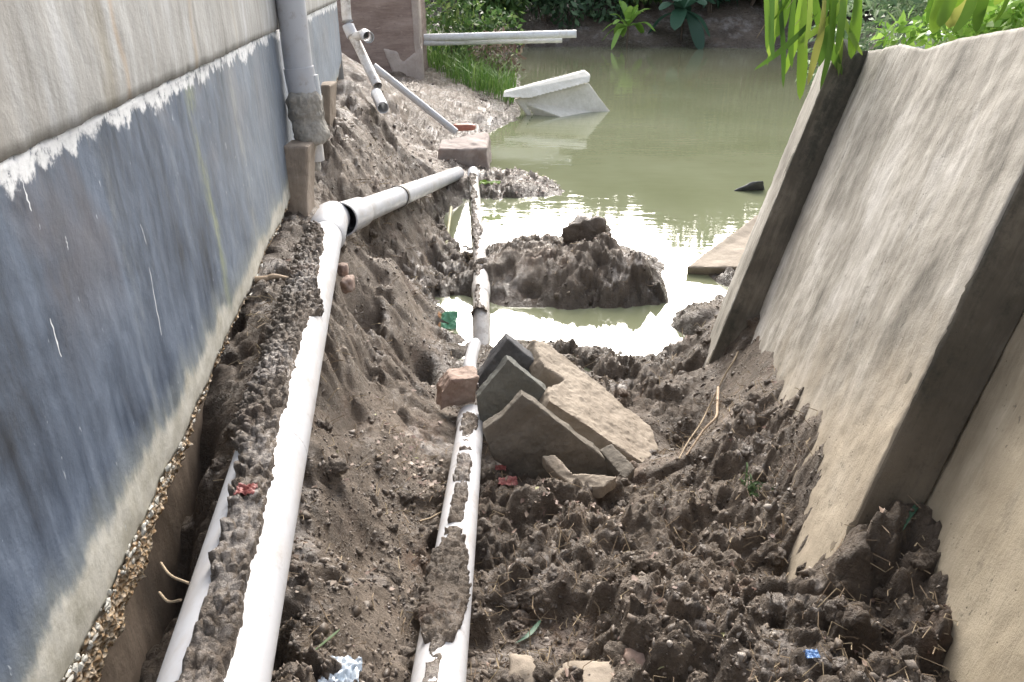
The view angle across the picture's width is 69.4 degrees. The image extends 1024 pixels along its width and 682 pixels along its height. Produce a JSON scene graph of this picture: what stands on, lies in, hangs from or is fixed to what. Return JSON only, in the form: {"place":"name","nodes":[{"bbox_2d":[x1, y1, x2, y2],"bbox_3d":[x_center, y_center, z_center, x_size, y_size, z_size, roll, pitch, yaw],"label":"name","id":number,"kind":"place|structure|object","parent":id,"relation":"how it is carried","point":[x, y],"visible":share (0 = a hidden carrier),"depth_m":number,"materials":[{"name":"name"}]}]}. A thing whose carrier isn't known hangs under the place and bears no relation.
{"place":"outdoors","nodes":[
{"label":"outdoors","id":0,"kind":"place"},
{"bbox_2d":[139,0,956,681],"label":"ground","id":1,"kind":"structure","parent":0,"point":[851,568],"depth_m":2.52,"materials":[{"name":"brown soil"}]},
{"bbox_2d":[0,0,343,681],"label":"house wall","id":2,"kind":"structure","parent":1,"relation":"on","point":[157,170],"depth_m":1.57,"materials":[{"name":"blue paint"}]},
{"bbox_2d":[158,591,181,602],"bbox_3d":[-0.570,0.424,1.222,0.108,0.061,0.012,23,35,37],"label":"root fibre","id":3,"kind":"object","parent":2,"relation":"attached to","point":[166,599],"visible":1,"depth_m":1.21,"materials":[{"name":"plant"}]},
{"bbox_2d":[160,562,189,584],"bbox_3d":[-0.574,0.393,1.248,0.131,0.046,0.012,24,35,39],"label":"root fibre","id":4,"kind":"object","parent":2,"relation":"attached to","point":[173,576],"visible":1,"depth_m":1.23,"materials":[{"name":"plant"}]},
{"bbox_2d":[276,0,329,171],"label":"drainpipe","id":5,"kind":"object","parent":2,"relation":"attached to","point":[304,104],"visible":0.92,"depth_m":3.61,"materials":[{"name":"white plastic"}]},
{"bbox_2d":[156,201,349,681],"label":"sewer pipe","id":6,"kind":"object","parent":1,"relation":"on","point":[253,659],"visible":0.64,"depth_m":1.39,"materials":[{"name":"white plastic"}]},
{"bbox_2d":[175,220,324,681],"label":"soil on pipe","id":7,"kind":"structure","parent":6,"relation":"attached to","point":[218,625],"depth_m":1.50,"materials":[{"name":"soil"}]},
{"bbox_2d":[233,482,257,495],"bbox_3d":[-0.502,0.283,1.400,0.038,0.017,0.034,0,27,0],"label":"red scrap","id":8,"kind":"object","parent":7,"relation":"on","point":[244,489],"visible":1,"depth_m":1.40,"materials":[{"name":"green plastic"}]},
{"bbox_2d":[339,167,463,235],"bbox_3d":[-0.773,-1.228,5.918,0.192,0.846,3.810,2,27,5],"label":"branch pipe","id":9,"kind":"object","parent":6,"relation":"attached to","point":[365,211],"visible":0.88,"depth_m":4.95,"materials":[{"name":"white plastic"}]},
{"bbox_2d":[255,274,288,282],"bbox_3d":[-0.908,-0.235,2.867,0.178,0.076,0.048,-22,34,-36],"label":"stick","id":10,"kind":"object","parent":1,"relation":"on","point":[266,278],"visible":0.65,"depth_m":2.82,"materials":[{"name":"brown wood"}]},
{"bbox_2d":[315,629,339,649],"bbox_3d":[-0.362,0.578,1.426,0.007,0.086,0.138,4,27,8],"label":"fallen leaf","id":11,"kind":"object","parent":1,"relation":"on","point":[329,638],"visible":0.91,"depth_m":1.45,"materials":[{"name":"green plant"}]},
{"bbox_2d":[318,655,362,681],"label":"plastic bag","id":12,"kind":"object","parent":1,"relation":"on","point":[350,670],"visible":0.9,"depth_m":1.35,"materials":[{"name":"white plastic"}]},
{"bbox_2d":[337,262,348,276],"bbox_3d":[-0.830,-0.350,3.635,0.057,0.067,0.067,0,27,0],"label":"stone","id":13,"kind":"object","parent":1,"relation":"on","point":[342,269],"visible":0.92,"depth_m":3.61,"materials":[{"name":"beige stone"}]},
{"bbox_2d":[340,275,354,293],"bbox_3d":[-0.799,-0.274,3.591,0.068,0.082,0.098,0,27,0],"label":"stone","id":14,"kind":"object","parent":1,"relation":"on","point":[347,283],"visible":1,"depth_m":3.56,"materials":[{"name":"brown stone"}]},
{"bbox_2d":[340,0,381,88],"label":"soil pipe","id":15,"kind":"object","parent":1,"relation":"on","point":[354,36],"visible":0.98,"depth_m":6.93,"materials":[{"name":"plastic"}]},
{"bbox_2d":[371,88,388,113],"bbox_3d":[-1.181,-2.144,6.600,0.104,0.162,0.399,-8,28,-15],"label":"pipe stub","id":16,"kind":"object","parent":1,"relation":"on","point":[379,100],"visible":1,"depth_m":6.55,"materials":[{"name":"white plastic"}]},
{"bbox_2d":[337,0,428,79],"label":"brick pier","id":17,"kind":"structure","parent":1,"relation":"on","point":[397,28],"depth_m":12.43,"materials":[{"name":"brown brick"}]},
{"bbox_2d":[424,38,561,45],"bbox_3d":[-0.840,-5.270,13.025,3.442,0.180,0.104,0,27,0],"label":"overhanging pipe","id":18,"kind":"object","parent":17,"relation":"attached to","point":[505,41],"visible":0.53,"depth_m":12.98,"materials":[{"name":"grey plastic"}]},
{"bbox_2d":[424,30,576,40],"bbox_3d":[-0.849,-5.308,12.900,3.938,0.264,0.124,4,27,8],"label":"overhanging pipe","id":19,"kind":"object","parent":17,"relation":"attached to","point":[503,35],"visible":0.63,"depth_m":12.75,"materials":[{"name":"grey plastic"}]},
{"bbox_2d":[373,63,457,134],"bbox_3d":[-0.948,-2.368,7.250,0.858,0.648,0.068,6,28,12],"label":"slanting pipe","id":20,"kind":"object","parent":1,"relation":"on","point":[414,98],"visible":0.97,"depth_m":7.22,"materials":[{"name":"white plastic"}]},
{"bbox_2d":[419,511,441,521],"bbox_3d":[-0.206,0.567,2.547,0.018,0.160,0.388,12,29,23],"label":"stick","id":21,"kind":"object","parent":1,"relation":"on","point":[430,517],"visible":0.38,"depth_m":2.41,"materials":[{"name":"wood"}]},
{"bbox_2d":[410,404,483,681],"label":"gully pipe","id":22,"kind":"object","parent":1,"relation":"on","point":[453,663],"visible":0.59,"depth_m":2.09,"materials":[{"name":"white plastic"}]},
{"bbox_2d":[413,411,478,681],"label":"soil on pipe","id":23,"kind":"structure","parent":22,"relation":"attached to","point":[443,597],"depth_m":1.80,"materials":[{"name":"brown soil"}]},
{"bbox_2d":[438,311,457,328],"bbox_3d":[-0.423,-0.129,4.816,0.141,0.104,0.110,0,27,0],"label":"snack packet","id":24,"kind":"object","parent":1,"relation":"on","point":[450,317],"visible":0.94,"depth_m":4.83},
{"bbox_2d":[436,365,478,409],"bbox_3d":[-0.253,0.216,3.420,0.200,0.187,0.169,-8,28,-15],"label":"brick lump","id":25,"kind":"object","parent":1,"relation":"on","point":[456,386],"visible":1,"depth_m":3.36,"materials":[{"name":"brown brick"}]},
{"bbox_2d":[438,132,491,169],"bbox_3d":[-0.535,-2.198,8.654,0.583,0.359,0.921,0,27,0],"label":"masonry block","id":26,"kind":"object","parent":1,"relation":"on","point":[472,150],"depth_m":8.34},
{"bbox_2d":[453,123,475,130],"bbox_3d":[-0.581,-2.593,8.961,0.285,0.084,0.141,0,27,0],"label":"brick piece","id":27,"kind":"object","parent":26,"relation":"on","point":[464,126],"visible":0.86,"depth_m":8.90,"materials":[{"name":"red brick"}]},
{"bbox_2d":[463,338,480,394],"bbox_3d":[-0.212,0.123,3.921,0.090,0.155,0.666,-1,27,-2],"label":"thin pipe","id":28,"kind":"object","parent":1,"relation":"on","point":[472,352],"visible":0.45,"depth_m":3.99,"materials":[{"name":"white plastic"}]},
{"bbox_2d":[424,0,525,66],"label":"leafy shrub","id":29,"kind":"object","parent":1,"relation":"on","point":[453,19],"visible":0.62,"depth_m":14.05,"materials":[{"name":"green plant"}]},
{"bbox_2d":[427,24,524,103],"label":"grass","id":30,"kind":"structure","parent":1,"relation":"on","point":[487,78],"depth_m":12.98,"materials":[{"name":"green plant"}]},
{"bbox_2d":[468,166,485,261],"bbox_3d":[-0.320,-1.151,6.590,0.120,0.149,2.746,-2,27,-3],"label":"pond pipe","id":31,"kind":"object","parent":1,"relation":"on","point":[481,250],"visible":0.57,"depth_m":6.42,"materials":[{"name":"plastic"}]},
{"bbox_2d":[468,172,482,254],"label":"soil on pipe","id":32,"kind":"structure","parent":31,"relation":"attached to","point":[477,230],"depth_m":6.29,"materials":[{"name":"soil"}]},
{"bbox_2d":[472,264,489,344],"bbox_3d":[-0.208,-0.224,5.010,0.128,0.286,1.081,-1,27,-2],"label":"pond pipe","id":33,"kind":"object","parent":1,"relation":"on","point":[481,324],"visible":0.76,"depth_m":4.72,"materials":[{"name":"plastic"}]},
{"bbox_2d":[471,264,486,316],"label":"soil on pipe","id":34,"kind":"structure","parent":33,"relation":"attached to","point":[477,268],"depth_m":4.91,"materials":[{"name":"soil"}]},
{"bbox_2d":[479,180,500,184],"bbox_3d":[-0.217,-1.567,7.332,0.214,0.040,0.105,0,27,0],"label":"yellow leaf","id":35,"kind":"object","parent":1,"relation":"on","point":[485,182],"visible":1,"depth_m":7.32,"materials":[{"name":"green plant"}]},
{"bbox_2d":[446,0,537,32],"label":"bank bush","id":36,"kind":"object","parent":1,"relation":"on","point":[512,5],"visible":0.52,"depth_m":20.84,"materials":[{"name":"green plant"}]},
{"bbox_2d":[466,25,526,82],"bbox_3d":[-0.276,-5.317,13.735,1.129,1.030,0.762,-11,29,-21],"label":"dry shrub","id":37,"kind":"object","parent":1,"relation":"on","point":[506,47],"visible":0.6,"depth_m":13.73,"materials":[{"name":"green plant"}]},
{"bbox_2d":[495,465,505,470],"bbox_3d":[-0.045,0.500,2.905,0.045,0.016,0.033,0,27,0],"label":"red scrap","id":38,"kind":"object","parent":1,"relation":"on","point":[500,467],"visible":1,"depth_m":2.90,"materials":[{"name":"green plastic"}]},
{"bbox_2d":[498,476,517,485],"bbox_3d":[-0.016,0.526,2.756,0.076,0.022,0.053,0,27,0],"label":"red scrap","id":39,"kind":"object","parent":1,"relation":"on","point":[510,479],"visible":0.98,"depth_m":2.75,"materials":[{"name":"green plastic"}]},
{"bbox_2d":[476,355,546,434],"bbox_3d":[0.030,0.248,3.215,0.372,0.413,0.066,-4,27,-7],"label":"concrete slab","id":40,"kind":"object","parent":1,"relation":"on","point":[509,378],"depth_m":3.16,"materials":[{"name":"grey concrete"}]},
{"bbox_2d":[477,333,546,387],"bbox_3d":[0.028,0.179,3.526,0.394,0.466,0.090,-3,27,-6],"label":"concrete slab","id":41,"kind":"object","parent":1,"relation":"on","point":[515,350],"depth_m":3.43,"materials":[{"name":"grey concrete"}]},
{"bbox_2d":[508,654,535,681],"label":"stone","id":42,"kind":"object","parent":1,"relation":"on","point":[523,666],"visible":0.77,"depth_m":1.64,"materials":[{"name":"beige stone"}]},
{"bbox_2d":[516,619,541,642],"bbox_3d":[0.050,0.743,1.888,0.019,0.021,0.118,18,32,32],"label":"fallen leaf","id":43,"kind":"object","parent":1,"relation":"on","point":[534,628],"visible":0.96,"depth_m":1.88,"materials":[{"name":"green plant"}]},
{"bbox_2d":[482,390,606,479],"bbox_3d":[0.151,0.383,2.921,0.535,0.429,0.064,-2,27,-3],"label":"concrete slab","id":44,"kind":"object","parent":1,"relation":"on","point":[523,432],"depth_m":2.90,"materials":[{"name":"grey concrete"}]},
{"bbox_2d":[506,0,593,29],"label":"bank bush","id":45,"kind":"object","parent":1,"relation":"on","point":[548,7],"visible":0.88,"depth_m":21.97,"materials":[{"name":"green plant"}]},
{"bbox_2d":[503,70,608,116],"bbox_3d":[0.734,-3.821,11.637,1.735,0.751,0.813,0,27,0],"label":"concrete trough","id":46,"kind":"object","parent":1,"relation":"on","point":[572,93],"visible":0.87,"depth_m":11.64,"materials":[{"name":"white concrete"}]},
{"bbox_2d":[170,106,957,681],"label":"root fibres","id":47,"kind":"object","parent":1,"relation":"on","point":[612,516],"visible":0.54,"depth_m":2.11,"materials":[{"name":"plant"}]},
{"bbox_2d":[209,131,936,681],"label":"mud clods","id":48,"kind":"object","parent":1,"relation":"on","point":[645,563],"visible":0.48,"depth_m":1.93,"materials":[{"name":"soil"}]},
{"bbox_2d":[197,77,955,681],"bbox_3d":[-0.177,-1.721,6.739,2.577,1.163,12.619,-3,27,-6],"label":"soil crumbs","id":49,"kind":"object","parent":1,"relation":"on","point":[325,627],"visible":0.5,"depth_m":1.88,"materials":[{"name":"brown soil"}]},
{"bbox_2d":[542,455,615,498],"bbox_3d":[0.229,0.510,2.734,0.291,0.083,0.111,13,30,23],"label":"concrete shard","id":50,"kind":"object","parent":1,"relation":"on","point":[602,486],"visible":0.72,"depth_m":2.71,"materials":[{"name":"beige concrete"}]},
{"bbox_2d":[551,661,614,681],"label":"stone","id":51,"kind":"object","parent":1,"relation":"on","point":[597,671],"visible":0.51,"depth_m":1.61,"materials":[{"name":"beige stone"}]},
{"bbox_2d":[561,215,611,242],"bbox_3d":[0.582,-0.802,5.641,0.420,0.339,0.290,0,27,0],"label":"mud boulder","id":52,"kind":"object","parent":1,"relation":"on","point":[579,227],"visible":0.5,"depth_m":5.52,"materials":[{"name":"soil"}]},
{"bbox_2d":[526,339,657,463],"bbox_3d":[0.354,0.303,3.348,0.585,0.378,0.695,0,27,0],"label":"concrete slab","id":53,"kind":"object","parent":1,"relation":"on","point":[583,404],"depth_m":3.27,"materials":[{"name":"beige concrete"}]},
{"bbox_2d":[552,0,634,24],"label":"bank bush","id":54,"kind":"object","parent":1,"relation":"on","point":[604,16],"visible":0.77,"depth_m":22.24,"materials":[{"name":"green plant"}]},
{"bbox_2d":[600,444,634,480],"bbox_3d":[0.424,0.540,2.990,0.081,0.200,0.187,-14,30,-26],"label":"concrete block","id":55,"kind":"object","parent":1,"relation":"on","point":[617,462],"depth_m":2.94,"materials":[{"name":"grey concrete"}]},
{"bbox_2d":[603,0,655,49],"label":"rosette plant","id":56,"kind":"object","parent":1,"relation":"on","point":[630,13],"visible":0.99,"depth_m":20.70,"materials":[{"name":"green plant"}]},
{"bbox_2d":[623,647,645,665],"bbox_3d":[0.276,0.710,1.633,0.062,0.047,0.068,0,27,0],"label":"stone","id":57,"kind":"object","parent":1,"relation":"on","point":[630,654],"visible":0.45,"depth_m":1.62,"materials":[{"name":"brown stone"}]},
{"bbox_2d":[618,0,663,12],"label":"bank bush","id":58,"kind":"object","parent":1,"relation":"on","point":[641,3],"visible":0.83,"depth_m":22.48,"materials":[{"name":"green plant"}]},
{"bbox_2d":[648,0,715,48],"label":"broad leaved plant","id":59,"kind":"object","parent":1,"relation":"on","point":[680,12],"visible":0.98,"depth_m":20.95,"materials":[{"name":"green plant"}]},
{"bbox_2d":[686,386,719,455],"bbox_3d":[0.862,0.316,3.188,0.074,0.158,0.744,11,29,21],"label":"stick","id":60,"kind":"object","parent":1,"relation":"on","point":[712,421],"visible":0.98,"depth_m":3.00,"materials":[{"name":"beige wood"}]},
{"bbox_2d":[678,351,738,458],"bbox_3d":[0.997,0.204,3.528,0.051,0.190,1.495,14,30,25],"label":"stick","id":61,"kind":"object","parent":1,"relation":"on","point":[709,404],"visible":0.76,"depth_m":3.50,"materials":[{"name":"wood"}]},
{"bbox_2d":[703,0,737,12],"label":"bank bush","id":62,"kind":"object","parent":1,"relation":"on","point":[718,5],"visible":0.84,"depth_m":22.42,"materials":[{"name":"green plant"}]},
{"bbox_2d":[687,215,757,274],"bbox_3d":[2.097,-0.815,6.177,0.458,0.260,1.918,20,33,34],"label":"concrete slab","id":63,"kind":"object","parent":1,"relation":"on","point":[723,255],"depth_m":5.78,"materials":[{"name":"beige concrete"}]},
{"bbox_2d":[740,462,774,496],"bbox_3d":[0.810,0.485,2.484,0.118,0.070,0.176,-15,30,-27],"label":"grass tuft","id":64,"kind":"object","parent":1,"relation":"on","point":[751,487],"visible":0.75,"depth_m":2.47,"materials":[{"name":"green plant"}]},
{"bbox_2d":[703,39,867,366],"bbox_3d":[1.263,-0.397,3.800,1.050,2.143,0.379,-16,31,-28],"label":"retaining panel","id":65,"kind":"object","parent":1,"relation":"on","point":[813,131],"visible":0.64,"depth_m":3.61,"materials":[{"name":"grey concrete"}]},
{"bbox_2d":[779,513,792,536],"bbox_3d":[0.853,0.540,2.211,0.143,0.052,0.084,-7,28,-14],"label":"grass tuft","id":66,"kind":"object","parent":1,"relation":"on","point":[783,521],"visible":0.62,"depth_m":2.19,"materials":[{"name":"plant"}]},
{"bbox_2d":[804,649,819,658],"bbox_3d":[0.609,0.637,1.502,0.028,0.011,0.024,0,27,0],"label":"blue scrap","id":67,"kind":"object","parent":1,"relation":"on","point":[811,653],"visible":1,"depth_m":1.50,"materials":[{"name":"plastic"}]},
{"bbox_2d":[819,0,886,17],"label":"bank bush","id":68,"kind":"object","parent":1,"relation":"on","point":[820,2],"visible":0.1,"depth_m":21.86,"materials":[{"name":"green plant"}]},
{"bbox_2d":[751,27,1023,581],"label":"retaining panel","id":69,"kind":"object","parent":1,"relation":"on","point":[892,310],"visible":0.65,"depth_m":2.03,"materials":[{"name":"beige concrete"}]},
{"bbox_2d":[795,0,1022,92],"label":"feathery shrub","id":70,"kind":"object","parent":1,"relation":"on","point":[887,17],"visible":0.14,"depth_m":6.26,"materials":[{"name":"green plant"}]},
{"bbox_2d":[903,502,922,529],"bbox_3d":[0.949,0.403,1.750,0.012,0.014,0.161,24,35,39],"label":"fallen leaf","id":71,"kind":"object","parent":1,"relation":"on","point":[911,514],"visible":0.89,"depth_m":1.74,"materials":[{"name":"green plant"}]},
{"bbox_2d":[905,31,952,48],"bbox_3d":[2.105,-1.474,3.659,0.298,0.120,0.191,0,27,0],"label":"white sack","id":72,"kind":"object","parent":1,"relation":"on","point":[928,34],"visible":0.06,"depth_m":3.59,"materials":[{"name":"white plastic"}]},
{"bbox_2d":[871,0,1023,48],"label":"leafy shrub","id":73,"kind":"object","parent":1,"relation":"on","point":[1003,22],"visible":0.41,"depth_m":3.19,"materials":[{"name":"green plant"}]},
{"bbox_2d":[924,0,1019,33],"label":"bamboo spray","id":74,"kind":"object","parent":1,"relation":"on","point":[957,14],"visible":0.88,"depth_m":2.95,"materials":[{"name":"green plant"}]},
{"bbox_2d":[925,311,1023,681],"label":"retaining panel","id":75,"kind":"object","parent":1,"relation":"on","point":[974,502],"visible":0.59,"depth_m":1.51,"materials":[{"name":"beige concrete"}]},
{"bbox_2d":[435,47,818,371],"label":"water","id":76,"kind":"structure","parent":0,"point":[667,154],"depth_m":8.77,"materials":[{"name":"green liquid"}]},
{"bbox_2d":[445,206,452,243],"bbox_3d":[-0.546,-0.834,6.186,0.028,0.218,1.321,0,27,-1],"label":"bamboo pole","id":77,"kind":"object","parent":76,"relation":"in","point":[449,218],"visible":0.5,"depth_m":6.49,"materials":[{"name":"beige wood"}]},
{"bbox_2d":[734,181,764,190],"bbox_3d":[2.480,-1.623,7.780,0.404,0.166,0.188,0,27,0],"label":"slab corner","id":78,"kind":"object","parent":76,"relation":"in","point":[756,185],"visible":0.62,"depth_m":7.71,"materials":[{"name":"grey stone"}]},
{"bbox_2d":[755,0,861,98],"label":"bamboo spray","id":79,"kind":"object","parent":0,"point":[801,33],"visible":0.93,"depth_m":3.31,"materials":[{"name":"green plant"}]}
]}

